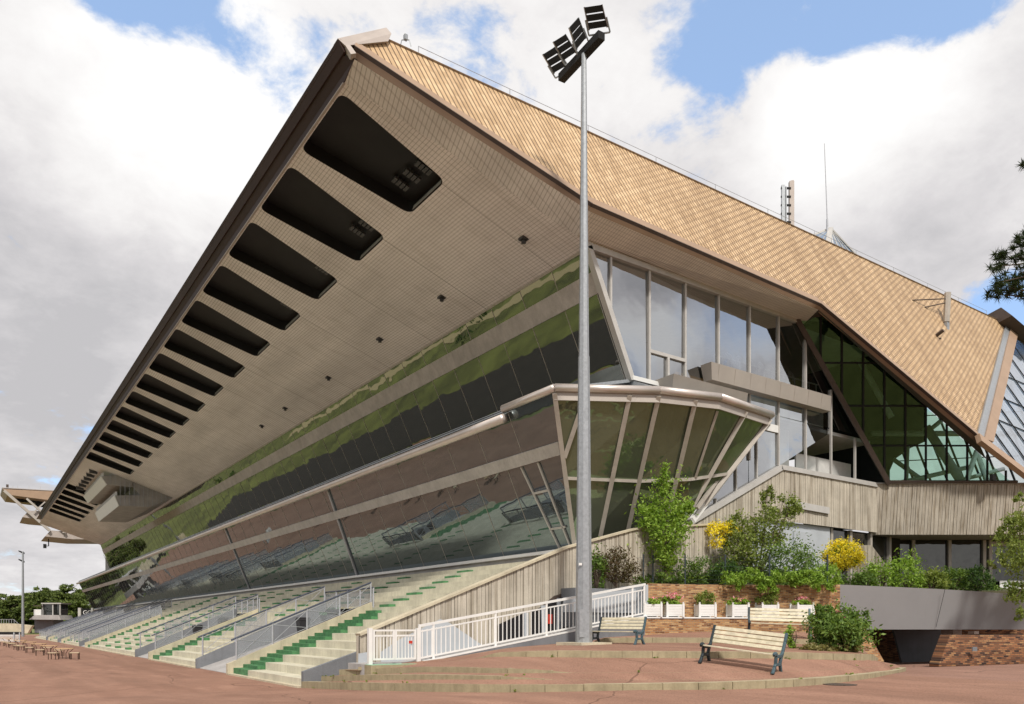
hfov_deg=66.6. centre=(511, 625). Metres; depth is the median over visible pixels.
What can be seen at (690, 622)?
brick wall
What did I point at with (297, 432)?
clerestory window
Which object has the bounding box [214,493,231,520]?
gallery window
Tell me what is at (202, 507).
gallery window
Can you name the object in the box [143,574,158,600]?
restaurant window
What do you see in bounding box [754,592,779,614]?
planter
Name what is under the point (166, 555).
transom window
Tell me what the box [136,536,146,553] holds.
gallery window
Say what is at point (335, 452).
gallery window
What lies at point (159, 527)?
gallery window
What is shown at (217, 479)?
clerestory window
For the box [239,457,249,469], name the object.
clerestory window
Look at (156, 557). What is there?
transom window
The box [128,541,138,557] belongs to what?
gallery window
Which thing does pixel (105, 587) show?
restaurant window
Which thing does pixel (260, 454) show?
clerestory window
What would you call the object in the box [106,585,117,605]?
restaurant window
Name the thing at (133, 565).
transom window
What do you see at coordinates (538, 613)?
doorway
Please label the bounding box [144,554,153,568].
transom window
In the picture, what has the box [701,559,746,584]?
shrub
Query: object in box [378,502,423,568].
restaurant window
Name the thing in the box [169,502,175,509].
clerestory window
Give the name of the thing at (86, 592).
restaurant window
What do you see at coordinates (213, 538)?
transom window
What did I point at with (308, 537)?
restaurant window
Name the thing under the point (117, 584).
restaurant window
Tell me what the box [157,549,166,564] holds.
transom window
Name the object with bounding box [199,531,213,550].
transom window
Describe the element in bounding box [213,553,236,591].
restaurant window
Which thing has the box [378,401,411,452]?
gallery window
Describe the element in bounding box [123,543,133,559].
gallery window
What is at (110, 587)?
restaurant window
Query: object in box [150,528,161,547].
gallery window
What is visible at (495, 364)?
gallery window
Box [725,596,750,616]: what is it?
planter
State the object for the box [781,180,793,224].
panel antenna
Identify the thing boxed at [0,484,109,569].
pavilion
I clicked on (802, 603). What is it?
planter
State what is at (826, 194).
roof mast
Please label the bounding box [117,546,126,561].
gallery window
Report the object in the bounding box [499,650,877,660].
kerb
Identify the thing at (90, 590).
restaurant window
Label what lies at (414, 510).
restaurant window
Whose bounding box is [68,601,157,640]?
metal railing
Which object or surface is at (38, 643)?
garden table
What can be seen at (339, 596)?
metal railing
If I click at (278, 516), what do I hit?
transom window
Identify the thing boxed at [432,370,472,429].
gallery window
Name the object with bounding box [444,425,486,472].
transom window
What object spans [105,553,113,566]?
gallery window
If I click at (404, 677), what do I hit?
kerb
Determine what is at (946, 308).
bracket antenna
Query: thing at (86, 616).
metal railing
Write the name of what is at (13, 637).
picket fence
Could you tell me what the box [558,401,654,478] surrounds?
bay window
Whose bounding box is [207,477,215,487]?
clerestory window
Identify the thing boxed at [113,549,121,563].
gallery window
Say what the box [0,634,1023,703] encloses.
forecourt
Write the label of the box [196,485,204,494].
clerestory window
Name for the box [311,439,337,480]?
gallery window
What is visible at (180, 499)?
clerestory window
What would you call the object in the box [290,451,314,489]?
gallery window
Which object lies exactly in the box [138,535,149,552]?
gallery window
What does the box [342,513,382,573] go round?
restaurant window
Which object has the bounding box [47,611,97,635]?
metal railing
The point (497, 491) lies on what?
restaurant window
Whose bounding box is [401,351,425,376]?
clerestory window
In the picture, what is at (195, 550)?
transom window
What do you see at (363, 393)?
clerestory window
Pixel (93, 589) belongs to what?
restaurant window
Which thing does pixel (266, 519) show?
transom window
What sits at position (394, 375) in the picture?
clerestory window
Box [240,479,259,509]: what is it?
gallery window
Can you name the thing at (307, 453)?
gallery window
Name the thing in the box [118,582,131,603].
restaurant window
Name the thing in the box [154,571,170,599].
restaurant window
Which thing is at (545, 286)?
clerestory window
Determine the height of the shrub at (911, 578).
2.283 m
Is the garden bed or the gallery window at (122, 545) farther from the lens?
the gallery window at (122, 545)
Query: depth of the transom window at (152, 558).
113.29 m
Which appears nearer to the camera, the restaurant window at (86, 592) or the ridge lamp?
the ridge lamp
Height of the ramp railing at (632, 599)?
3.137 m
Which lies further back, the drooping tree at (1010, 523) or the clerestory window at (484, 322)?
the clerestory window at (484, 322)
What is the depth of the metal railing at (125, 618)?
84.95 m
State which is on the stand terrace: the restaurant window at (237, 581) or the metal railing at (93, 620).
the metal railing at (93, 620)
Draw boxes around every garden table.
[30,643,46,651]
[40,645,57,654]
[54,648,73,658]
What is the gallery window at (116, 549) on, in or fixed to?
in the grandstand
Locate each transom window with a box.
[122,567,128,575]
[124,563,131,574]
[128,561,134,573]
[131,563,138,572]
[134,559,141,571]
[138,557,145,570]
[142,556,149,569]
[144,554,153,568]
[149,553,157,566]
[152,551,162,565]
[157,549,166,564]
[162,547,171,562]
[167,545,176,561]
[172,543,182,559]
[177,541,187,557]
[182,539,193,556]
[187,536,199,554]
[194,534,206,552]
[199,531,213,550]
[207,528,220,548]
[215,525,228,546]
[222,522,237,543]
[230,519,245,540]
[237,515,255,538]
[247,511,265,535]
[257,507,276,532]
[267,502,288,528]
[280,497,301,524]
[292,492,314,520]
[305,486,330,516]
[320,480,346,511]
[335,473,364,506]
[353,465,383,501]
[373,457,405,495]
[393,447,429,488]
[418,436,456,480]
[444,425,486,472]
[473,412,521,463]
[507,394,557,452]
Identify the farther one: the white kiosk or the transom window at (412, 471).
the white kiosk
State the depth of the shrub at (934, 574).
37.61 m
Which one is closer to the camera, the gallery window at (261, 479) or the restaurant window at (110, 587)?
the gallery window at (261, 479)
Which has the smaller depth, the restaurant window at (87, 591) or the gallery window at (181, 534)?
the gallery window at (181, 534)
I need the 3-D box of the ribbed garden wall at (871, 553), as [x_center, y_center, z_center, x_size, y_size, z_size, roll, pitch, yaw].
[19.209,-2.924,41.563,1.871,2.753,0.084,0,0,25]
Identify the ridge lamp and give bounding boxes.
[400,34,410,45]
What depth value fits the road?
27.08 m
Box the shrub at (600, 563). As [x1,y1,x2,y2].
[592,536,609,588]
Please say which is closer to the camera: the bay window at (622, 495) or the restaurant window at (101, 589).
the bay window at (622, 495)
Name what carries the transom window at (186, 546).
in the grandstand
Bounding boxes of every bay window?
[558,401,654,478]
[568,480,636,538]
[631,481,689,527]
[642,403,716,478]
[682,476,723,518]
[691,409,763,477]
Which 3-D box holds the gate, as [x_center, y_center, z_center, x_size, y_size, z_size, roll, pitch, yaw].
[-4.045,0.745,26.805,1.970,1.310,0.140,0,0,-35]
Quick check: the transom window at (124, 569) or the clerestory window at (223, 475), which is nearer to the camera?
the clerestory window at (223, 475)
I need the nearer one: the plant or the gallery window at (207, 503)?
the plant
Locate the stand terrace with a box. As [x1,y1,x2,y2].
[36,561,526,687]
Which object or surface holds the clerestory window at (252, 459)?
in the grandstand
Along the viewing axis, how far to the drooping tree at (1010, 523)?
34.38 m
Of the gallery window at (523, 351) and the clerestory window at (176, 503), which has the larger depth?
the clerestory window at (176, 503)
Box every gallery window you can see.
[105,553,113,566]
[107,552,115,566]
[109,551,117,565]
[111,550,119,564]
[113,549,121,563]
[114,547,123,562]
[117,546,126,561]
[119,545,128,560]
[121,544,130,559]
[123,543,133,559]
[126,542,135,557]
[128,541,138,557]
[130,539,140,555]
[133,537,143,555]
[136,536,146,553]
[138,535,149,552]
[141,533,152,551]
[144,532,155,550]
[147,530,158,549]
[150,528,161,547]
[153,526,165,546]
[157,525,168,544]
[160,523,172,543]
[164,521,176,542]
[168,519,180,540]
[171,517,185,538]
[175,515,189,536]
[179,512,193,535]
[184,510,198,533]
[188,507,203,531]
[193,505,208,529]
[198,502,213,527]
[204,499,219,525]
[209,496,225,523]
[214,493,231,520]
[220,490,237,518]
[226,486,244,515]
[233,483,252,513]
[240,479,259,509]
[247,475,267,506]
[255,471,275,503]
[262,466,284,500]
[271,461,293,496]
[280,456,303,493]
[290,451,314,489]
[300,445,325,484]
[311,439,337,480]
[322,432,350,475]
[335,426,363,470]
[348,418,378,464]
[362,410,394,458]
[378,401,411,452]
[394,392,430,445]
[412,381,450,437]
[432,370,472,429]
[454,357,497,420]
[477,344,522,410]
[503,328,551,395]
[533,311,578,383]
[565,294,625,383]
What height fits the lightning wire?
1.248 m
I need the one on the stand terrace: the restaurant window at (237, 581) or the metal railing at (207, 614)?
the metal railing at (207, 614)
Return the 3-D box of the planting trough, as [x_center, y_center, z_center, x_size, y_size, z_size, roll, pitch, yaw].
[3.786,-0.760,33.643,3.500,1.620,0.900,0,0,-35]
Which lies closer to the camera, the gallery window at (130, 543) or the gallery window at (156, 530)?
the gallery window at (156, 530)
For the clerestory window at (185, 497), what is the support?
in the grandstand
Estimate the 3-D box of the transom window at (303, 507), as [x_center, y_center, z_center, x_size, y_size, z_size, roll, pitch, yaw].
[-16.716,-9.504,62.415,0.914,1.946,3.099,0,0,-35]
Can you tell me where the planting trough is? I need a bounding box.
[561,588,633,626]
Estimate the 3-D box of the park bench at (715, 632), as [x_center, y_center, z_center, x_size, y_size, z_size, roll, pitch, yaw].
[6.501,0.652,21.993,2.192,1.128,0.900,8,5,38]
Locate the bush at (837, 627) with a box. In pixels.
[788,596,884,652]
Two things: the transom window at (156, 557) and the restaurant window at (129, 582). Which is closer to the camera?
the transom window at (156, 557)
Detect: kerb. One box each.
[301,667,905,691]
[321,674,543,681]
[339,667,553,675]
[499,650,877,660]
[605,637,814,643]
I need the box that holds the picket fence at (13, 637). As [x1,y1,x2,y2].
[0,632,19,641]
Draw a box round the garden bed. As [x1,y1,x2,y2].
[630,571,1020,593]
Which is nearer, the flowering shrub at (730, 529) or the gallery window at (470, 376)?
the flowering shrub at (730, 529)
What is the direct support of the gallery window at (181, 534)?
in the grandstand
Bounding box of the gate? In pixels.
[367,628,420,664]
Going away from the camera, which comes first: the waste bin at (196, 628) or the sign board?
the waste bin at (196, 628)
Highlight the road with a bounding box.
[886,662,1023,681]
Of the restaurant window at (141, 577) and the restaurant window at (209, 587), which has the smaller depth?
the restaurant window at (209, 587)
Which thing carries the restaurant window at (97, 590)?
in the grandstand
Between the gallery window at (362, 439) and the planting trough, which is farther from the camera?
the gallery window at (362, 439)
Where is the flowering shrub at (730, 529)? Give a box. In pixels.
[706,484,805,575]
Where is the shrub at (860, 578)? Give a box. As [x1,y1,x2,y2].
[841,569,886,585]
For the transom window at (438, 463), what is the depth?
44.63 m
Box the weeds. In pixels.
[312,654,899,691]
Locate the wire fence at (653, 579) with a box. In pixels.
[643,554,827,584]
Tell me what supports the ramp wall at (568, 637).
on the terrace paving
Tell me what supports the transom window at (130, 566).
in the grandstand
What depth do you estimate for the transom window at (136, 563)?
123.55 m
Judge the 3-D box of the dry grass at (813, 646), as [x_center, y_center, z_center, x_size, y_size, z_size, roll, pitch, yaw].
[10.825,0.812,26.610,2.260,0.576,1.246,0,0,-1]
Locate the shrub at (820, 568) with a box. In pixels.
[809,560,843,584]
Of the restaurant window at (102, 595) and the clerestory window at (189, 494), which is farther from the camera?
the restaurant window at (102, 595)
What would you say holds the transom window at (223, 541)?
in the grandstand
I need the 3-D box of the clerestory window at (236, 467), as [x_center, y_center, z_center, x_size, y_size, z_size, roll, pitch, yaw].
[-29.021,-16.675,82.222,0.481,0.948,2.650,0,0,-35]
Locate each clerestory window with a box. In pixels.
[158,509,163,516]
[161,507,167,513]
[165,504,171,511]
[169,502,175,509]
[173,499,179,507]
[177,496,184,504]
[182,494,188,501]
[186,491,193,499]
[191,488,198,496]
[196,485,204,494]
[201,481,209,490]
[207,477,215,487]
[213,474,221,484]
[219,470,228,480]
[225,466,234,476]
[232,462,241,473]
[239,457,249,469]
[246,453,257,465]
[254,448,265,460]
[262,442,274,455]
[271,436,284,450]
[281,430,294,445]
[291,424,304,439]
[301,417,316,433]
[313,409,328,427]
[325,402,341,420]
[338,393,356,412]
[352,384,371,404]
[367,374,387,395]
[384,363,405,386]
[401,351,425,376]
[421,338,447,365]
[442,324,470,352]
[465,309,496,339]
[491,292,525,324]
[519,272,557,308]
[551,255,590,290]
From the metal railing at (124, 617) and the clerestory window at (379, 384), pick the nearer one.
the clerestory window at (379, 384)
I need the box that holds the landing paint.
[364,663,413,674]
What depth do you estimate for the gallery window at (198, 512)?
100.39 m
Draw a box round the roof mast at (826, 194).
[824,143,827,231]
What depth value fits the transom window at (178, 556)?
100.59 m
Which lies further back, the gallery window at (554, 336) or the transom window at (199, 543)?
the transom window at (199, 543)
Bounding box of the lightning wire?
[418,46,986,313]
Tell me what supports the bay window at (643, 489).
in the grandstand
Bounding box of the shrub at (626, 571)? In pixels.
[592,544,646,587]
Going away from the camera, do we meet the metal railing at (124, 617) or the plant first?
the plant
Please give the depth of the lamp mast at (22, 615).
164.84 m
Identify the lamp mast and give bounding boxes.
[18,550,24,636]
[542,4,611,644]
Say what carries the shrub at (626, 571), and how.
on the planting trough
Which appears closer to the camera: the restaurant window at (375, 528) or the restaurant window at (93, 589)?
the restaurant window at (375, 528)
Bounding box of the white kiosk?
[78,608,81,617]
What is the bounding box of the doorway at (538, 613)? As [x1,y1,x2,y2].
[532,597,560,634]
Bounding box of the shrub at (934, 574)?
[916,566,957,589]
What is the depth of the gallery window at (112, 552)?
159.04 m
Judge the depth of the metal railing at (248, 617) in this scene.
44.57 m
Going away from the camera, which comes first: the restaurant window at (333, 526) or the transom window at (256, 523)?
the restaurant window at (333, 526)
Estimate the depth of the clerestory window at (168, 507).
110.50 m
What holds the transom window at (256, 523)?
in the grandstand
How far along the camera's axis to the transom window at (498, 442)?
39.51 m
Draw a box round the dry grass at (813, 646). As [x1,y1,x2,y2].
[799,642,862,652]
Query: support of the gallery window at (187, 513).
in the grandstand
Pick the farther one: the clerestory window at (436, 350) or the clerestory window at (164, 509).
the clerestory window at (164, 509)
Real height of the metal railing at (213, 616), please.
4.029 m
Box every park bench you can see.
[592,617,646,644]
[698,625,787,673]
[747,607,810,639]
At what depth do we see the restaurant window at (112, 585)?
151.11 m
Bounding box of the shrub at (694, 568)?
[672,553,727,584]
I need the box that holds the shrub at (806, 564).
[757,533,829,584]
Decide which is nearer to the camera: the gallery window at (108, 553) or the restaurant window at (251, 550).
the restaurant window at (251, 550)
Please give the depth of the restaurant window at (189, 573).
100.29 m
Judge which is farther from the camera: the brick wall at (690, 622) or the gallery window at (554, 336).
the gallery window at (554, 336)
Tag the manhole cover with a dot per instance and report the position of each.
(840, 684)
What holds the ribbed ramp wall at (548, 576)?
on the forecourt
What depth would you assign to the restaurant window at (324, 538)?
62.11 m
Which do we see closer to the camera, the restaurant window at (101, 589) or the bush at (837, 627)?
the bush at (837, 627)
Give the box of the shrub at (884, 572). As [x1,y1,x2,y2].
[860,556,900,586]
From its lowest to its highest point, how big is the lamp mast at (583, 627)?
23.797 m
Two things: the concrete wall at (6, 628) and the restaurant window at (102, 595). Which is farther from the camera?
the concrete wall at (6, 628)
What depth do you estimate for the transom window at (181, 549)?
98.07 m
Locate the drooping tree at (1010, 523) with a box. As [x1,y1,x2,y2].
[987,491,1023,621]
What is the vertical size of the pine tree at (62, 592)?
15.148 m
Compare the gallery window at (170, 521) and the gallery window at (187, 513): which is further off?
the gallery window at (170, 521)
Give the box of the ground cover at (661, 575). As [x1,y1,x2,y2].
[633,567,1019,590]
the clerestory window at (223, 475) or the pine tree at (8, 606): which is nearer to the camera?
the clerestory window at (223, 475)
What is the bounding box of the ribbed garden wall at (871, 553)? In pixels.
[853,545,891,586]
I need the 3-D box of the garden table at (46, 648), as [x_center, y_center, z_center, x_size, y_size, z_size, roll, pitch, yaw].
[-37.115,1.972,62.449,1.335,0.752,0.824,0,0,-6]
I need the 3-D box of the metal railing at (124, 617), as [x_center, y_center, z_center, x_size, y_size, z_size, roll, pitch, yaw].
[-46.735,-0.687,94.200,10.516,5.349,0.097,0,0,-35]
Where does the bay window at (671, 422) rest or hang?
in the grandstand
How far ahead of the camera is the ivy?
34.88 m
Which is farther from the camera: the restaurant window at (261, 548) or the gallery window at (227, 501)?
the gallery window at (227, 501)
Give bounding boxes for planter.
[644,596,664,616]
[660,591,684,616]
[693,590,718,616]
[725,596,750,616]
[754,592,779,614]
[789,596,814,615]
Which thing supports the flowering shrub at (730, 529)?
on the garden bed
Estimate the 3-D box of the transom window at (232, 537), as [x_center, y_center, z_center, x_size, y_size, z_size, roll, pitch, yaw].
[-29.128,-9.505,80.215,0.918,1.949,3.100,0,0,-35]
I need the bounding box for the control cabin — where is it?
[30,603,72,632]
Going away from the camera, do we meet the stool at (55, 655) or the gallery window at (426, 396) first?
the gallery window at (426, 396)
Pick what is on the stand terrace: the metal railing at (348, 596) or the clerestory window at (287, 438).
the metal railing at (348, 596)
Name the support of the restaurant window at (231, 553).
in the grandstand
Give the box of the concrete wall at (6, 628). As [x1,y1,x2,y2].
[0,619,33,634]
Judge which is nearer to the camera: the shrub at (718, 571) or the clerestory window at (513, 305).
the shrub at (718, 571)
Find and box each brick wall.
[645,583,883,661]
[929,635,1023,666]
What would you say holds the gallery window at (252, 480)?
in the grandstand
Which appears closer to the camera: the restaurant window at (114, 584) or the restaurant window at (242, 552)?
the restaurant window at (242, 552)
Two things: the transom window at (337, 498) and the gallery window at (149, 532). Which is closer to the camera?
the transom window at (337, 498)
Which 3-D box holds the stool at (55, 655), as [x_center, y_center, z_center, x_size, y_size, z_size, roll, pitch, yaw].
[-31.721,2.106,53.886,0.600,0.480,0.440,0,0,0]
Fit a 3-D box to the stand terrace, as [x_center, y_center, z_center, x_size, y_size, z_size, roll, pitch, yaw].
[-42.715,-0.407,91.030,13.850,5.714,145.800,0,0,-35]
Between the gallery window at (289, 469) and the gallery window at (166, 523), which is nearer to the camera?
the gallery window at (289, 469)
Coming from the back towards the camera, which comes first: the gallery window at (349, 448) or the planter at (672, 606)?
the gallery window at (349, 448)
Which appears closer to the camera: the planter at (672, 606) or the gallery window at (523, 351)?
the planter at (672, 606)
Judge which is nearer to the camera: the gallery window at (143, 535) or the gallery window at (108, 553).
the gallery window at (143, 535)
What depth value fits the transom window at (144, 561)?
118.32 m
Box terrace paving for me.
[335,632,899,691]
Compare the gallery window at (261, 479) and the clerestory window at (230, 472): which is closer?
the gallery window at (261, 479)
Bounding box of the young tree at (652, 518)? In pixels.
[624,459,698,583]
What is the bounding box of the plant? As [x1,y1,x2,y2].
[783,621,797,647]
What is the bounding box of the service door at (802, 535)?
[793,531,811,569]
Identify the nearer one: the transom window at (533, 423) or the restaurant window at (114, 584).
the transom window at (533, 423)
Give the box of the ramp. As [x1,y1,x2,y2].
[348,620,617,674]
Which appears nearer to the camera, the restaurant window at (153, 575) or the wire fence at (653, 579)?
the wire fence at (653, 579)
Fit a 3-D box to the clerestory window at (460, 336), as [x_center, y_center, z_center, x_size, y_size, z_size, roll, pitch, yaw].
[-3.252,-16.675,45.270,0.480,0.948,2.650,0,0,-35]
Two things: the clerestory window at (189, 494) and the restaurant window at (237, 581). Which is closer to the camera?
the restaurant window at (237, 581)
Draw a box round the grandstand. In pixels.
[37,28,1023,611]
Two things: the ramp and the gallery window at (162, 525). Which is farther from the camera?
the gallery window at (162, 525)
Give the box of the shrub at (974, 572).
[960,563,996,590]
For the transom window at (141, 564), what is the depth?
121.04 m
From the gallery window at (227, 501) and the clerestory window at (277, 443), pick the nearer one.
the clerestory window at (277, 443)
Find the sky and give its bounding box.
[0,0,1023,604]
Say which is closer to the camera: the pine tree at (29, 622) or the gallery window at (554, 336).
the gallery window at (554, 336)
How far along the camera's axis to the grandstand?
45.05 m
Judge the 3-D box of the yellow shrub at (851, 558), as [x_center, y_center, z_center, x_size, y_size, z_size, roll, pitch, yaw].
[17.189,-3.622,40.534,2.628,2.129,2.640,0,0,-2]
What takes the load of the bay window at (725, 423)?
in the grandstand
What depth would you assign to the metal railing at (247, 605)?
60.10 m
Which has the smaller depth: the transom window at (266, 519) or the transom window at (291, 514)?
the transom window at (291, 514)
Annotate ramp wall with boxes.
[355,523,710,662]
[448,616,647,657]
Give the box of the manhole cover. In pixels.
[824,683,856,685]
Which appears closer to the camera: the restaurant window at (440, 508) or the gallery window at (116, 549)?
the restaurant window at (440, 508)
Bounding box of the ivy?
[719,566,841,593]
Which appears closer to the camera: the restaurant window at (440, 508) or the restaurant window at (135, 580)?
the restaurant window at (440, 508)
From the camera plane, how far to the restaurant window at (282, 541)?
69.74 m
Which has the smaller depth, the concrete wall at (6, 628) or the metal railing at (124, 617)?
the metal railing at (124, 617)
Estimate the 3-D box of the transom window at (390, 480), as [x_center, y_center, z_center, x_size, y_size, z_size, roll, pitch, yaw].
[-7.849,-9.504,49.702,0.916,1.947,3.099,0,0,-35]
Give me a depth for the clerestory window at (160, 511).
114.92 m
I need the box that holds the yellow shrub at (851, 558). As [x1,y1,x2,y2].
[818,535,871,573]
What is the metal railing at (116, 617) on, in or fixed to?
on the stand terrace
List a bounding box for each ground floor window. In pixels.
[833,529,899,580]
[900,540,1023,587]
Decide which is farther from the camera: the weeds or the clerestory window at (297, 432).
the clerestory window at (297, 432)
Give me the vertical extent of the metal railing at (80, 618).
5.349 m
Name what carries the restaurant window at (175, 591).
in the grandstand
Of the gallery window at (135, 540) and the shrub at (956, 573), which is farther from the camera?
the gallery window at (135, 540)
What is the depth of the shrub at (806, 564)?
37.71 m
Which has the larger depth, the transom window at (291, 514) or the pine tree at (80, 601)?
the pine tree at (80, 601)
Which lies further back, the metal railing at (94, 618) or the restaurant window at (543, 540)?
the metal railing at (94, 618)
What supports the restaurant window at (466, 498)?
in the grandstand
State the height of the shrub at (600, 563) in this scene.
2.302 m
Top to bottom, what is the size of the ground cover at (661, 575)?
1.619 m
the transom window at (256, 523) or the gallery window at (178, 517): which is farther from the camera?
the gallery window at (178, 517)
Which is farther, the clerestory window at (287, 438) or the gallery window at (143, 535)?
the gallery window at (143, 535)
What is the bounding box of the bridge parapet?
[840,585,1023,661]
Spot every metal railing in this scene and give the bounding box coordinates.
[38,608,102,635]
[40,607,105,636]
[43,607,107,634]
[43,607,112,635]
[45,606,115,631]
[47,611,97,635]
[50,611,102,635]
[54,604,130,638]
[57,604,134,638]
[59,609,115,636]
[63,609,122,635]
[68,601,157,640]
[72,600,164,641]
[76,599,171,641]
[80,605,149,639]
[87,605,160,640]
[137,596,235,646]
[150,607,161,616]
[151,594,257,648]
[198,586,324,654]
[231,582,371,659]
[236,598,259,613]
[325,587,373,609]
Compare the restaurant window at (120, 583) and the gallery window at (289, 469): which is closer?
the gallery window at (289, 469)
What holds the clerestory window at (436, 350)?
in the grandstand
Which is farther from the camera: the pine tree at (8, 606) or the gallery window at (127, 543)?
the pine tree at (8, 606)
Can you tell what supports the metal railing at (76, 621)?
on the stand terrace
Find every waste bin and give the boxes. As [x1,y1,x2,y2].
[192,625,202,633]
[217,617,227,623]
[295,617,310,632]
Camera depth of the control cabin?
170.99 m
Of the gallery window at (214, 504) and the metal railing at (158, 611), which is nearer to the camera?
the metal railing at (158, 611)
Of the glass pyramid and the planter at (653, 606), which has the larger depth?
the glass pyramid
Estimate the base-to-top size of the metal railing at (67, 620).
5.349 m
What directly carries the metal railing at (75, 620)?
on the stand terrace
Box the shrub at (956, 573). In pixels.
[932,565,976,590]
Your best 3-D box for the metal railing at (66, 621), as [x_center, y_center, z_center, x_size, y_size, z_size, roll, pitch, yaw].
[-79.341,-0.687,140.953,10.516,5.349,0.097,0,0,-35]
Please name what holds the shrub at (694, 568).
on the garden bed
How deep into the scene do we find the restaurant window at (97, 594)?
171.53 m
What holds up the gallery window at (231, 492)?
in the grandstand
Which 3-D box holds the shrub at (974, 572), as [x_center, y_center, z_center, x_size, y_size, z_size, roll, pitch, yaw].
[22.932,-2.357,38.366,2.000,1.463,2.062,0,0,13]
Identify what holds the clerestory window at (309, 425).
in the grandstand
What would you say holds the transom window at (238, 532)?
in the grandstand
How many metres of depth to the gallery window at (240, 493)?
85.16 m
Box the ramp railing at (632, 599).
[418,583,647,660]
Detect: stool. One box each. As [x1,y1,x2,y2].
[48,652,58,659]
[70,652,79,658]
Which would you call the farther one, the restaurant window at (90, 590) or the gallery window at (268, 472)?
the restaurant window at (90, 590)
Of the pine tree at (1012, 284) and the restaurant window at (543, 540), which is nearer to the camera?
the pine tree at (1012, 284)
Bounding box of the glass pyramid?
[815,227,855,253]
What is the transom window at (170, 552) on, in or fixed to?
in the grandstand
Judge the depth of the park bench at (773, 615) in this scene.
31.86 m
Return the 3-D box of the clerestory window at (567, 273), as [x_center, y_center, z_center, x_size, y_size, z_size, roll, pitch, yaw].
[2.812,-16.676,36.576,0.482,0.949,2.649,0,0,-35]
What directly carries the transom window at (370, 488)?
in the grandstand
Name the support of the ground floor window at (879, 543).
in the grandstand
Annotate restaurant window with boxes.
[85,591,95,608]
[87,591,96,608]
[89,591,99,608]
[90,590,100,607]
[92,589,102,607]
[94,589,104,607]
[96,588,106,607]
[98,588,108,606]
[100,587,110,606]
[102,587,113,606]
[104,586,115,605]
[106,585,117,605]
[108,585,120,605]
[111,584,122,605]
[113,583,125,604]
[116,583,128,604]
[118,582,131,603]
[121,581,134,603]
[124,580,137,603]
[127,579,140,602]
[130,578,143,602]
[133,577,147,602]
[136,576,150,601]
[139,575,154,601]
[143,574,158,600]
[146,573,162,600]
[150,572,166,599]
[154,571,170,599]
[158,570,175,598]
[163,568,180,598]
[167,567,185,597]
[172,566,191,596]
[177,564,196,595]
[182,563,202,595]
[187,561,208,594]
[194,559,214,593]
[200,557,221,592]
[206,555,229,592]
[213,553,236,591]
[220,551,244,590]
[228,549,253,589]
[236,546,262,587]
[245,543,272,586]
[254,540,282,585]
[264,538,293,584]
[274,534,305,582]
[286,531,318,581]
[298,527,332,579]
[312,523,347,577]
[326,518,364,575]
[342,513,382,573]
[359,508,401,571]
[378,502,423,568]
[399,495,446,565]
[421,488,473,562]
[447,480,502,559]
[475,470,536,555]
[508,455,571,551]
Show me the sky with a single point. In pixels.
(131, 130)
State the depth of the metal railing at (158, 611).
88.24 m
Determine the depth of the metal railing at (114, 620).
89.91 m
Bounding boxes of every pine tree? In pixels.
[0,595,34,623]
[12,592,34,632]
[18,585,63,627]
[48,584,86,609]
[59,593,92,626]
[981,159,1023,303]
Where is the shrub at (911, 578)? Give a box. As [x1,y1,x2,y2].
[886,548,929,587]
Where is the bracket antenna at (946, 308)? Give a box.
[913,292,950,338]
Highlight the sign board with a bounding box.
[82,609,90,615]
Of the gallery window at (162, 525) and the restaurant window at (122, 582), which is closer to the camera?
the gallery window at (162, 525)

